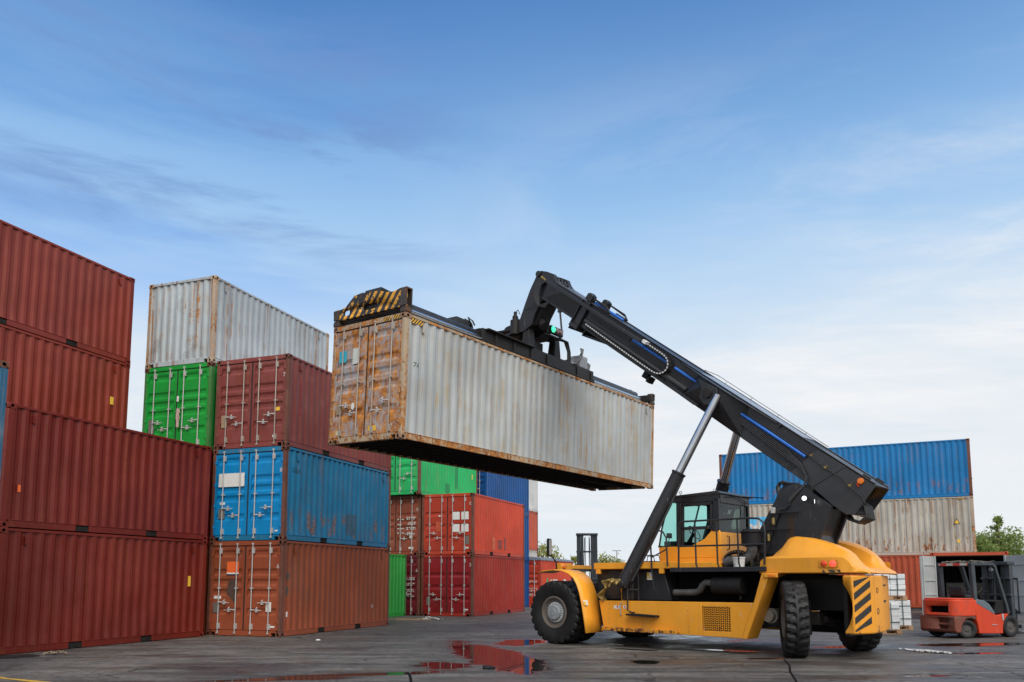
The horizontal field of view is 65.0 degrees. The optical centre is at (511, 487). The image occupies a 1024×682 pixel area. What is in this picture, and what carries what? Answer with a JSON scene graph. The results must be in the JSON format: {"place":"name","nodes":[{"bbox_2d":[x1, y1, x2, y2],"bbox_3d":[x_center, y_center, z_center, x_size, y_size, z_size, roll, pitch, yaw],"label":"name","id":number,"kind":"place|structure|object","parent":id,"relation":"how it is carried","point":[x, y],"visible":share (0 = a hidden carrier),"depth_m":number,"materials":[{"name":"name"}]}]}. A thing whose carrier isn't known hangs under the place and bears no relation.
{"place":"outdoors","nodes":[
{"label":"outdoors","id":0,"kind":"place"},
{"bbox_2d":[396,619,430,619],"bbox_3d":[-3.749,5.022,30.624,1.300,0.031,0.153,1,-7,-8],"label":"plank","id":1,"kind":"object","parent":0,"point":[413,619],"visible":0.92,"depth_m":30.55,"materials":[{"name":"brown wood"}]},
{"bbox_2d":[483,665,495,668],"bbox_3d":[-0.392,3.075,13.790,0.228,0.068,0.152,0,-7,0],"label":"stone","id":2,"kind":"object","parent":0,"point":[488,667],"visible":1,"depth_m":13.74,"materials":[{"name":"grey stone"}]},
{"bbox_2d":[0,607,1023,681],"bbox_3d":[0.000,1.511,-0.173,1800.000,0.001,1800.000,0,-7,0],"label":"ground","id":3,"kind":"structure","parent":0,"point":[513,647],"depth_m":15.63,"materials":[{"name":"concrete"}]},
{"bbox_2d":[0,654,39,658],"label":"board","id":4,"kind":"object","parent":3,"relation":"on","point":[16,656],"visible":1,"depth_m":15.86,"materials":[{"name":"metal"}]},
{"bbox_2d":[0,677,46,681],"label":"painted line","id":5,"kind":"object","parent":3,"relation":"on","point":[23,679],"visible":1,"depth_m":12.18,"materials":[{"name":"yellow paint"}]},
{"bbox_2d":[43,651,66,654],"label":"plastic litter","id":6,"kind":"object","parent":3,"relation":"on","point":[51,652],"visible":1,"depth_m":16.42,"materials":[{"name":"beige plastic"}]},
{"bbox_2d":[0,527,206,654],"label":"shipping container","id":7,"kind":"object","parent":3,"relation":"on","point":[61,590],"visible":1,"depth_m":18.49,"materials":[{"name":"red metal"}]},
{"bbox_2d":[0,402,210,539],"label":"shipping container","id":8,"kind":"object","parent":7,"relation":"on","point":[63,473],"visible":0.86,"depth_m":18.69,"materials":[{"name":"red metal"}]},
{"bbox_2d":[203,542,209,634],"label":"shipping container","id":9,"kind":"object","parent":3,"relation":"on","point":[206,590],"visible":0.01,"depth_m":22.63,"materials":[{"name":"brown metal"}]},
{"bbox_2d":[207,451,213,541],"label":"shipping container","id":10,"kind":"object","parent":9,"relation":"on","point":[210,495],"visible":0.02,"depth_m":22.92,"materials":[{"name":"red metal"}]},
{"bbox_2d":[142,361,216,451],"bbox_3d":[-8.797,-1.988,26.211,2.438,2.591,6.130,-2,-7,19],"label":"shipping container","id":11,"kind":"object","parent":10,"relation":"on","point":[179,402],"visible":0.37,"depth_m":23.39,"materials":[{"name":"green metal"}]},
{"bbox_2d":[144,368,177,438],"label":"door","id":12,"kind":"structure","parent":11,"relation":"in","point":[160,403],"depth_m":23.64,"materials":[{"name":"green paint"}]},
{"bbox_2d":[175,365,208,444],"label":"door","id":13,"kind":"structure","parent":11,"relation":"in","point":[191,411],"depth_m":23.25,"materials":[{"name":"green paint"}]},
{"bbox_2d":[145,275,328,370],"bbox_3d":[-8.773,-4.554,26.573,2.438,2.591,6.130,-2,-7,19],"label":"shipping container","id":14,"kind":"object","parent":11,"relation":"on","point":[214,318],"visible":0.6,"depth_m":24.01,"materials":[{"name":"grey metal"}]},
{"bbox_2d":[205,540,389,636],"bbox_3d":[-6.333,3.064,24.776,2.438,2.591,6.130,-2,-7,19],"label":"shipping container","id":15,"kind":"object","parent":3,"relation":"on","point":[279,588],"visible":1,"depth_m":22.36,"materials":[{"name":"brown metal"}]},
{"bbox_2d":[209,543,244,633],"bbox_3d":[-7.910,2.766,22.180,1.168,2.465,0.150,-2,-7,19],"label":"door","id":16,"kind":"structure","parent":15,"relation":"in","point":[228,563],"depth_m":22.18,"materials":[{"name":"orange paint"}]},
{"bbox_2d":[244,542,279,634],"bbox_3d":[-6.761,2.720,21.775,1.168,2.465,0.150,-2,-7,19],"label":"door","id":17,"kind":"structure","parent":15,"relation":"in","point":[262,562],"depth_m":21.81,"materials":[{"name":"orange paint"}]},
{"bbox_2d":[209,445,390,547],"bbox_3d":[-6.333,0.489,25.071,2.438,2.591,6.130,-2,-7,19],"label":"shipping container","id":18,"kind":"object","parent":15,"relation":"on","point":[286,492],"visible":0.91,"depth_m":22.67,"materials":[{"name":"blue metal"}]},
{"bbox_2d":[213,450,248,538],"bbox_3d":[-7.910,0.192,22.475,1.168,2.465,0.150,-2,-7,19],"label":"door","id":19,"kind":"structure","parent":18,"relation":"in","point":[231,482],"depth_m":22.48,"materials":[{"name":"blue paint"}]},
{"bbox_2d":[247,448,282,537],"bbox_3d":[-6.761,0.146,22.069,1.168,2.465,0.150,-2,-7,19],"label":"door","id":20,"kind":"structure","parent":18,"relation":"in","point":[265,474],"depth_m":22.11,"materials":[{"name":"blue paint"}]},
{"bbox_2d":[213,353,390,472],"bbox_3d":[-6.333,-2.085,25.365,2.438,2.591,6.130,-2,-7,19],"label":"shipping container","id":21,"kind":"object","parent":18,"relation":"on","point":[274,400],"visible":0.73,"depth_m":22.74,"materials":[{"name":"red metal"}]},
{"bbox_2d":[216,360,251,446],"bbox_3d":[-7.910,-2.382,22.770,1.168,2.465,0.150,-2,-7,19],"label":"door","id":22,"kind":"structure","parent":21,"relation":"in","point":[234,395],"depth_m":22.78,"materials":[{"name":"red paint"}]},
{"bbox_2d":[251,356,285,444],"bbox_3d":[-6.761,-2.428,22.364,1.168,2.465,0.150,-2,-7,19],"label":"door","id":23,"kind":"structure","parent":21,"relation":"in","point":[268,394],"depth_m":22.40,"materials":[{"name":"red paint"}]},
{"bbox_2d":[389,554,406,616],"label":"shipping container","id":24,"kind":"object","parent":3,"relation":"on","point":[397,584],"visible":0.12,"depth_m":33.53,"materials":[{"name":"green metal"}]},
{"bbox_2d":[406,555,420,615],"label":"shipping container","id":25,"kind":"object","parent":3,"relation":"on","point":[413,585],"visible":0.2,"depth_m":34.48,"materials":[{"name":"brown metal"}]},
{"bbox_2d":[382,495,421,554],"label":"shipping container","id":26,"kind":"object","parent":25,"relation":"on","point":[406,525],"visible":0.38,"depth_m":34.92,"materials":[{"name":"brown metal"}]},
{"bbox_2d":[382,499,395,550],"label":"door","id":27,"kind":"structure","parent":26,"relation":"in","point":[393,502],"depth_m":35.18,"materials":[{"name":"orange paint"}]},
{"bbox_2d":[396,496,417,553],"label":"door","id":28,"kind":"structure","parent":26,"relation":"in","point":[406,509],"depth_m":34.91,"materials":[{"name":"orange paint"}]},
{"bbox_2d":[384,456,476,495],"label":"shipping container","id":29,"kind":"object","parent":26,"relation":"on","point":[412,477],"visible":0.41,"depth_m":35.42,"materials":[{"name":"green metal"}]},
{"bbox_2d":[384,456,394,491],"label":"door","id":30,"kind":"structure","parent":29,"relation":"in","point":[392,457],"depth_m":35.10,"materials":[{"name":"green paint"}]},
{"bbox_2d":[395,457,417,492],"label":"door","id":31,"kind":"structure","parent":29,"relation":"in","point":[406,469],"depth_m":34.83,"materials":[{"name":"green paint"}]},
{"bbox_2d":[406,556,417,613],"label":"door","id":32,"kind":"structure","parent":25,"relation":"in","point":[412,563],"depth_m":34.52,"materials":[{"name":"red paint"}]},
{"bbox_2d":[421,554,524,616],"bbox_3d":[-1.653,4.426,36.678,2.438,2.591,6.130,-3,-7,22],"label":"shipping container","id":33,"kind":"object","parent":3,"relation":"on","point":[472,585],"visible":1,"depth_m":34.24,"materials":[{"name":"metal"}]},
{"bbox_2d":[423,556,446,614],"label":"door","id":34,"kind":"structure","parent":33,"relation":"in","point":[434,569],"depth_m":34.16,"materials":[{"name":"paint"}]},
{"bbox_2d":[447,556,470,614],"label":"door","id":35,"kind":"structure","parent":33,"relation":"in","point":[458,569],"depth_m":33.73,"materials":[{"name":"paint"}]},
{"bbox_2d":[421,493,524,557],"bbox_3d":[-1.653,1.852,36.973,2.438,2.591,6.130,-3,-7,22],"label":"shipping container","id":36,"kind":"object","parent":33,"relation":"on","point":[467,523],"visible":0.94,"depth_m":34.54,"materials":[{"name":"red metal"}]},
{"bbox_2d":[424,495,446,552],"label":"door","id":37,"kind":"structure","parent":36,"relation":"in","point":[435,509],"depth_m":34.44,"materials":[{"name":"orange paint"}]},
{"bbox_2d":[448,494,470,552],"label":"door","id":38,"kind":"structure","parent":36,"relation":"in","point":[459,508],"depth_m":34.02,"materials":[{"name":"orange paint"}]},
{"bbox_2d":[524,561,528,606],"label":"shipping container","id":39,"kind":"object","parent":3,"relation":"on","point":[526,565],"visible":0.13,"depth_m":45.25,"materials":[{"name":"blue metal"}]},
{"bbox_2d":[519,515,528,560],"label":"shipping container","id":40,"kind":"object","parent":39,"relation":"on","point":[526,535],"visible":0.12,"depth_m":45.50,"materials":[{"name":"blue metal"}]},
{"bbox_2d":[477,471,528,514],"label":"shipping container","id":41,"kind":"object","parent":40,"relation":"on","point":[508,488],"visible":0.31,"depth_m":42.85,"materials":[{"name":"blue metal"}]},
{"bbox_2d":[477,471,484,495],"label":"door","id":42,"kind":"structure","parent":41,"relation":"in","point":[480,475],"depth_m":40.65,"materials":[{"name":"blue paint"}]},
{"bbox_2d":[524,560,572,606],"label":"shipping container","id":43,"kind":"object","parent":3,"relation":"on","point":[537,580],"visible":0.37,"depth_m":45.75,"materials":[{"name":"red metal"}]},
{"bbox_2d":[524,560,538,603],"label":"door","id":44,"kind":"structure","parent":43,"relation":"in","point":[533,565],"depth_m":45.59,"materials":[{"name":"orange paint"}]},
{"bbox_2d":[529,557,572,561],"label":"tarpaulin","id":45,"kind":"object","parent":43,"relation":"on","point":[542,558],"visible":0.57,"depth_m":47.05,"materials":[{"name":"fabric"}]},
{"bbox_2d":[534,541,563,558],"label":"tree","id":46,"kind":"object","parent":3,"relation":"on","point":[543,548],"visible":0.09,"depth_m":76.83,"materials":[{"name":"green plant"}]},
{"bbox_2d":[570,555,584,572],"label":"tree","id":47,"kind":"object","parent":3,"relation":"on","point":[574,558],"visible":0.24,"depth_m":78.52,"materials":[{"name":"green plant"}]},
{"bbox_2d":[571,533,597,583],"bbox_3d":[3.086,3.639,33.443,1.266,3.420,3.520,0,-7,0],"label":"forklift","id":48,"kind":"object","parent":3,"relation":"on","point":[581,551],"visible":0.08,"depth_m":32.88,"materials":[{"name":"grey metal"}]},
{"bbox_2d":[598,552,624,562],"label":"tree","id":49,"kind":"object","parent":3,"relation":"on","point":[610,559],"visible":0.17,"depth_m":79.62,"materials":[{"name":"green plant"}]},
{"bbox_2d":[333,271,896,656],"bbox_3d":[3.361,-1.240,20.679,11.872,10.210,12.393,-6,-9,42],"label":"reach stacker","id":50,"kind":"object","parent":3,"relation":"on","point":[791,585],"visible":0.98,"depth_m":17.97,"materials":[{"name":"metal"}]},
{"bbox_2d":[328,311,653,490],"bbox_3d":[0.225,-1.930,23.566,2.438,2.916,12.264,-2,-7,37],"label":"shipping container","id":51,"kind":"object","parent":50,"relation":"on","point":[407,385],"visible":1,"depth_m":20.43,"materials":[{"name":"grey metal"}]},
{"bbox_2d":[331,324,367,441],"bbox_3d":[-3.907,-2.487,19.130,1.168,2.770,0.150,-2,-7,37],"label":"door","id":52,"kind":"structure","parent":51,"relation":"in","point":[348,401],"depth_m":19.12,"materials":[{"name":"metal"}]},
{"bbox_2d":[364,316,401,437],"bbox_3d":[-2.933,-2.529,18.394,1.168,2.770,0.150,-2,-7,37],"label":"door","id":53,"kind":"structure","parent":51,"relation":"in","point":[384,350],"depth_m":18.44,"materials":[{"name":"metal"}]},
{"bbox_2d":[732,557,745,566],"bbox_3d":[4.807,1.572,17.010,0.274,0.205,0.274,-6,-9,42],"label":"bucket","id":54,"kind":"object","parent":50,"relation":"on","point":[735,561],"visible":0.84,"depth_m":16.91,"materials":[{"name":"white plastic"}]},
{"bbox_2d":[784,660,796,681],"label":"slab joint","id":55,"kind":"object","parent":3,"relation":"on","point":[794,678],"visible":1,"depth_m":13.38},
{"bbox_2d":[882,602,901,633],"bbox_3d":[10.550,3.736,23.145,0.950,0.884,1.000,-1,-7,8],"label":"pallet load","id":56,"kind":"object","parent":3,"relation":"on","point":[894,620],"visible":0.2,"depth_m":22.64,"materials":[{"name":"white"}]},
{"bbox_2d":[889,600,912,629],"bbox_3d":[11.820,3.951,25.113,0.980,0.904,1.000,-1,-7,6],"label":"pallet load","id":57,"kind":"object","parent":3,"relation":"on","point":[905,614],"visible":0.29,"depth_m":24.63,"materials":[{"name":"white"}]},
{"bbox_2d":[865,574,907,599],"bbox_3d":[11.720,3.104,25.231,0.960,0.804,0.980,-1,-7,7],"label":"pallet load","id":58,"kind":"object","parent":57,"relation":"on","point":[896,586],"visible":0.44,"depth_m":24.76,"materials":[{"name":"white"}]},
{"bbox_2d":[910,607,921,610],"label":"plinth","id":59,"kind":"structure","parent":3,"relation":"on","point":[915,609],"depth_m":39.48,"materials":[{"name":"concrete"}]},
{"bbox_2d":[837,555,929,607],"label":"shipping container","id":60,"kind":"object","parent":59,"relation":"on","point":[908,566],"visible":0.07,"depth_m":39.70,"materials":[{"name":"red metal"}]},
{"bbox_2d":[749,496,976,555],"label":"shipping container","id":61,"kind":"object","parent":60,"relation":"on","point":[919,526],"visible":0.38,"depth_m":40.25,"materials":[{"name":"beige metal"}]},
{"bbox_2d":[719,438,972,504],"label":"shipping container","id":62,"kind":"object","parent":61,"relation":"on","point":[930,469],"visible":0.6,"depth_m":40.87,"materials":[{"name":"blue metal"}]},
{"bbox_2d":[898,648,954,653],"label":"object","id":63,"kind":"object","parent":3,"relation":"on","point":[929,650],"visible":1,"depth_m":16.93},
{"bbox_2d":[919,552,1023,616],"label":"shipping container","id":64,"kind":"object","parent":3,"relation":"on","point":[929,578],"visible":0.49,"depth_m":31.38,"materials":[{"name":"red metal"}]},
{"bbox_2d":[919,556,937,614],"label":"door","id":65,"kind":"structure","parent":64,"relation":"in","point":[928,573],"depth_m":31.23,"materials":[{"name":"grey paint"}]},
{"bbox_2d":[1003,555,1023,616],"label":"door","id":66,"kind":"structure","parent":64,"relation":"in","point":[1018,567],"depth_m":29.87,"materials":[{"name":"grey paint"}]},
{"bbox_2d":[920,560,1023,637],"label":"forklift","id":67,"kind":"object","parent":3,"relation":"on","point":[960,613],"visible":1,"depth_m":21.45,"materials":[{"name":"red metal"}]},
{"bbox_2d":[975,531,1002,551],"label":"tree","id":68,"kind":"object","parent":3,"relation":"on","point":[982,544],"visible":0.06,"depth_m":59.38,"materials":[{"name":"green plant"}]},
{"bbox_2d":[977,526,1010,550],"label":"tree","id":69,"kind":"object","parent":3,"relation":"on","point":[989,537],"visible":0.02,"depth_m":61.29,"materials":[{"name":"green plant"}]},
{"bbox_2d":[989,514,1011,554],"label":"tree","id":70,"kind":"object","parent":3,"relation":"on","point":[997,519],"visible":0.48,"depth_m":60.88,"materials":[{"name":"green plant"}]},
{"bbox_2d":[991,526,1023,554],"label":"tree","id":71,"kind":"object","parent":3,"relation":"on","point":[1016,548],"visible":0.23,"depth_m":61.15,"materials":[{"name":"green plant"}]},
{"bbox_2d":[0,0,1023,575],"label":"sky","id":72,"kind":"structure","parent":0,"point":[817,206],"materials":[{"name":"blue"}]},
{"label":"shipping container","id":73,"kind":"object","parent":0,"visible":0},
{"bbox_2d":[0,324,129,427],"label":"shipping container","id":74,"kind":"object","parent":73,"relation":"on","point":[45,374],"visible":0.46,"depth_m":21.36,"materials":[{"name":"red metal"}]},
{"bbox_2d":[0,219,134,363],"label":"shipping container","id":75,"kind":"object","parent":74,"relation":"on","point":[53,291],"visible":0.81,"depth_m":21.45,"materials":[{"name":"red metal"}]},
{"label":"shipping container","id":76,"kind":"object","parent":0,"visible":0},
{"bbox_2d":[0,360,9,475],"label":"shipping container","id":77,"kind":"object","parent":76,"relation":"on","point":[4,366],"visible":1,"depth_m":13.45,"materials":[{"name":"blue metal"}]},
{"bbox_3d":[18.377,4.842,33.076,0.840,0.605,0.810,-4,-7,28],"label":"wooden crate","id":78,"kind":"object","parent":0,"visible":0},
{"bbox_2d":[946,583,969,597],"bbox_3d":[18.403,4.215,33.133,0.840,0.605,0.810,-4,-7,28],"label":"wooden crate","id":79,"kind":"object","parent":78,"relation":"on","point":[953,584],"visible":0.43,"depth_m":32.89,"materials":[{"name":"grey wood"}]},
{"bbox_3d":[19.232,4.802,32.724,0.840,0.605,0.810,-4,-7,28],"label":"wooden crate","id":80,"kind":"object","parent":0,"visible":0},
{"bbox_2d":[976,583,996,597],"bbox_3d":[19.259,4.175,32.782,0.840,0.605,0.810,-4,-7,28],"label":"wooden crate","id":81,"kind":"object","parent":80,"relation":"on","point":[979,588],"visible":0.12,"depth_m":32.50,"materials":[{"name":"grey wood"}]},
{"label":"timber baulk","id":82,"kind":"object","parent":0,"visible":0},
{"bbox_2d":[529,550,537,556],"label":"shipping container","id":83,"kind":"object","parent":82,"relation":"on","point":[533,553],"visible":0.05,"depth_m":53.15,"materials":[{"name":"white metal"}]},
{"bbox_2d":[524,511,537,550],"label":"shipping container","id":84,"kind":"object","parent":83,"relation":"on","point":[533,531],"visible":0.16,"depth_m":53.32,"materials":[{"name":"red metal"}]},
{"bbox_2d":[529,480,537,511],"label":"shipping container","id":85,"kind":"object","parent":84,"relation":"on","point":[533,495],"visible":0.09,"depth_m":53.61,"materials":[{"name":"white metal"}]}
]}

